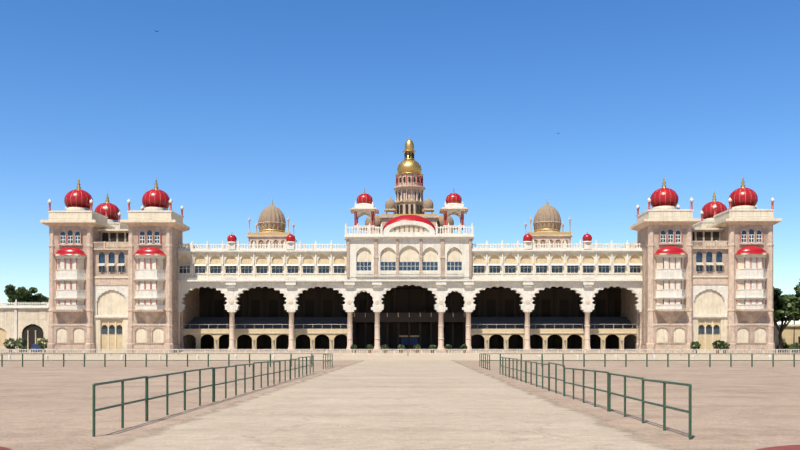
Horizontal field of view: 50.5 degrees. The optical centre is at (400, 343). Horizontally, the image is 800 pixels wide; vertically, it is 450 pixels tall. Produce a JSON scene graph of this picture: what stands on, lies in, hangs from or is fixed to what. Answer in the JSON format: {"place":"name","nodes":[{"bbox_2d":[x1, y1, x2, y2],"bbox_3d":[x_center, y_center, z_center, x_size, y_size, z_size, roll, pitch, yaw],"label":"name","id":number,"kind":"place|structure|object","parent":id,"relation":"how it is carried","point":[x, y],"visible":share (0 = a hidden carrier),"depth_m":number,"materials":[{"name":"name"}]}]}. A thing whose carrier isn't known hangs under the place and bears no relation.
{"place":"outdoors","nodes":[
{"label":"outdoors","id":0,"kind":"place"},
{"bbox_2d":[0,351,799,449],"bbox_3d":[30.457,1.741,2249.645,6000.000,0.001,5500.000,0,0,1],"label":"ground","id":1,"kind":"structure","parent":0,"point":[741,405],"depth_m":28.12,"materials":[{"name":"beige concrete"}]},
{"bbox_2d":[3,338,15,351],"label":"shrub","id":2,"kind":"object","parent":1,"relation":"on","point":[7,341],"visible":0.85,"depth_m":179.27,"materials":[{"name":"green plant"}]},
{"bbox_2d":[13,338,27,351],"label":"shrub","id":3,"kind":"object","parent":1,"relation":"on","point":[19,343],"visible":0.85,"depth_m":178.58,"materials":[{"name":"green plant"}]},
{"bbox_2d":[4,284,48,304],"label":"tree","id":4,"kind":"object","parent":1,"relation":"on","point":[22,294],"visible":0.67,"depth_m":234.80,"materials":[{"name":"green plant"}]},
{"bbox_2d":[31,344,41,351],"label":"blue van","id":5,"kind":"object","parent":1,"relation":"on","point":[35,346],"visible":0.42,"depth_m":180.15,"materials":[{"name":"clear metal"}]},
{"bbox_2d":[37,338,47,351],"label":"shrub","id":6,"kind":"object","parent":1,"relation":"on","point":[41,345],"visible":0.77,"depth_m":178.47,"materials":[{"name":"green plant"}]},
{"bbox_2d":[0,353,332,368],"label":"railing","id":7,"kind":"object","parent":1,"relation":"on","point":[166,360],"visible":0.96,"depth_m":64.58,"materials":[{"name":"metal"}]},
{"bbox_2d":[0,300,799,351],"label":"side buildings","id":8,"kind":"structure","parent":1,"relation":"on","point":[29,323],"depth_m":189.06,"materials":[{"name":"beige stone"}]},
{"bbox_2d":[176,285,644,352],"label":"arcade interior","id":9,"kind":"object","parent":1,"relation":"on","point":[409,315],"depth_m":186.26,"materials":[{"name":"black"}]},
{"bbox_2d":[344,136,473,307],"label":"tower","id":10,"kind":"structure","parent":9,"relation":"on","point":[408,241],"depth_m":169.57,"materials":[{"name":"white stone"}]},
{"bbox_2d":[177,199,642,348],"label":"palace wings","id":11,"kind":"object","parent":9,"relation":"on","point":[546,256],"visible":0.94,"depth_m":169.88},
{"bbox_2d":[40,178,781,352],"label":"corner towers","id":12,"kind":"structure","parent":1,"relation":"on","point":[707,281],"depth_m":165.15,"materials":[{"name":"beige stone"}]},
{"bbox_2d":[479,353,799,369],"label":"railing","id":13,"kind":"object","parent":1,"relation":"on","point":[626,360],"visible":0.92,"depth_m":64.08,"materials":[{"name":"green metal"}]},
{"bbox_2d":[773,286,799,351],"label":"tree","id":14,"kind":"object","parent":1,"relation":"on","point":[788,306],"visible":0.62,"depth_m":171.92,"materials":[{"name":"green plant"}]},
{"bbox_2d":[788,344,797,351],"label":"potted plant","id":15,"kind":"object","parent":1,"relation":"on","point":[791,346],"visible":0.77,"depth_m":183.18,"materials":[{"name":"green plant"}]},
{"bbox_2d":[792,294,799,342],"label":"palm","id":16,"kind":"object","parent":1,"relation":"on","point":[796,295],"visible":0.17,"depth_m":198.52,"materials":[{"name":"plant"}]},
{"bbox_2d":[793,283,799,295],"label":"tree","id":17,"kind":"object","parent":1,"relation":"on","point":[797,288],"visible":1,"depth_m":164.35,"materials":[{"name":"green plant"}]},
{"bbox_2d":[0,353,799,449],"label":"walkway pavement","id":18,"kind":"structure","parent":0,"point":[407,401],"depth_m":20.89,"materials":[{"name":"beige concrete"}]},
{"bbox_2d":[92,356,313,436],"bbox_3d":[-5.508,1.217,33.505,0.085,1.048,35.206,0,0,1],"label":"railing","id":19,"kind":"object","parent":18,"relation":"on","point":[146,398],"visible":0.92,"depth_m":23.88,"materials":[{"name":"green metal"}]},
{"bbox_2d":[350,344,356,352],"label":"potted plant","id":20,"kind":"object","parent":18,"relation":"on","point":[353,346],"visible":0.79,"depth_m":161.68,"materials":[{"name":"green plant"}]},
{"bbox_2d":[366,344,372,352],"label":"potted plant","id":21,"kind":"object","parent":18,"relation":"on","point":[369,346],"visible":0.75,"depth_m":161.61,"materials":[{"name":"green plant"}]},
{"bbox_2d":[381,345,388,352],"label":"potted plant","id":22,"kind":"object","parent":18,"relation":"on","point":[385,347],"visible":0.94,"depth_m":161.57,"materials":[{"name":"green plant"}]},
{"bbox_2d":[8,355,770,358],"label":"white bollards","id":23,"kind":"object","parent":18,"relation":"on","point":[273,356],"visible":0.81,"depth_m":95.93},
{"bbox_2d":[0,349,799,355],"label":"white railing","id":24,"kind":"object","parent":18,"relation":"on","point":[530,351],"visible":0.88,"depth_m":124.81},
{"bbox_2d":[398,344,404,352],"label":"potted plant","id":25,"kind":"object","parent":18,"relation":"on","point":[400,346],"visible":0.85,"depth_m":161.57,"materials":[{"name":"green plant"}]},
{"bbox_2d":[413,344,420,352],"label":"potted plant","id":26,"kind":"object","parent":18,"relation":"on","point":[416,346],"visible":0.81,"depth_m":161.52,"materials":[{"name":"green plant"}]},
{"bbox_2d":[429,344,435,352],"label":"potted plant","id":27,"kind":"object","parent":18,"relation":"on","point":[432,346],"visible":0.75,"depth_m":161.46,"materials":[{"name":"green plant"}]},
{"bbox_2d":[445,344,451,352],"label":"potted plant","id":28,"kind":"object","parent":18,"relation":"on","point":[447,346],"visible":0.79,"depth_m":161.45,"materials":[{"name":"green plant"}]},
{"bbox_2d":[460,344,466,352],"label":"potted plant","id":29,"kind":"object","parent":18,"relation":"on","point":[463,346],"visible":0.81,"depth_m":161.39,"materials":[{"name":"green plant"}]},
{"bbox_2d":[500,357,691,439],"bbox_3d":[5.516,1.205,32.252,0.083,1.072,33.606,0,0,1],"label":"railing","id":30,"kind":"object","parent":18,"relation":"on","point":[609,393],"visible":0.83,"depth_m":21.86,"materials":[{"name":"green metal"}]},
{"bbox_2d":[690,341,700,352],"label":"shrub","id":31,"kind":"object","parent":18,"relation":"on","point":[697,345],"visible":0.85,"depth_m":158.69,"materials":[{"name":"green plant"}]},
{"bbox_2d":[712,340,723,352],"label":"shrub","id":32,"kind":"object","parent":18,"relation":"on","point":[718,345],"visible":0.92,"depth_m":158.73,"materials":[{"name":"green plant"}]},
{"bbox_2d":[720,341,729,352],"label":"shrub","id":33,"kind":"object","parent":18,"relation":"on","point":[726,345],"visible":0.62,"depth_m":159.07,"materials":[{"name":"green plant"}]},
{"bbox_2d":[755,445,799,449],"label":"red ground marking","id":34,"kind":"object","parent":18,"relation":"on","point":[791,447],"depth_m":10.48,"materials":[{"name":"red paint"}]},
{"bbox_2d":[0,0,799,324],"label":"sky","id":35,"kind":"structure","parent":0,"point":[234,108],"materials":[{"name":"blue"}]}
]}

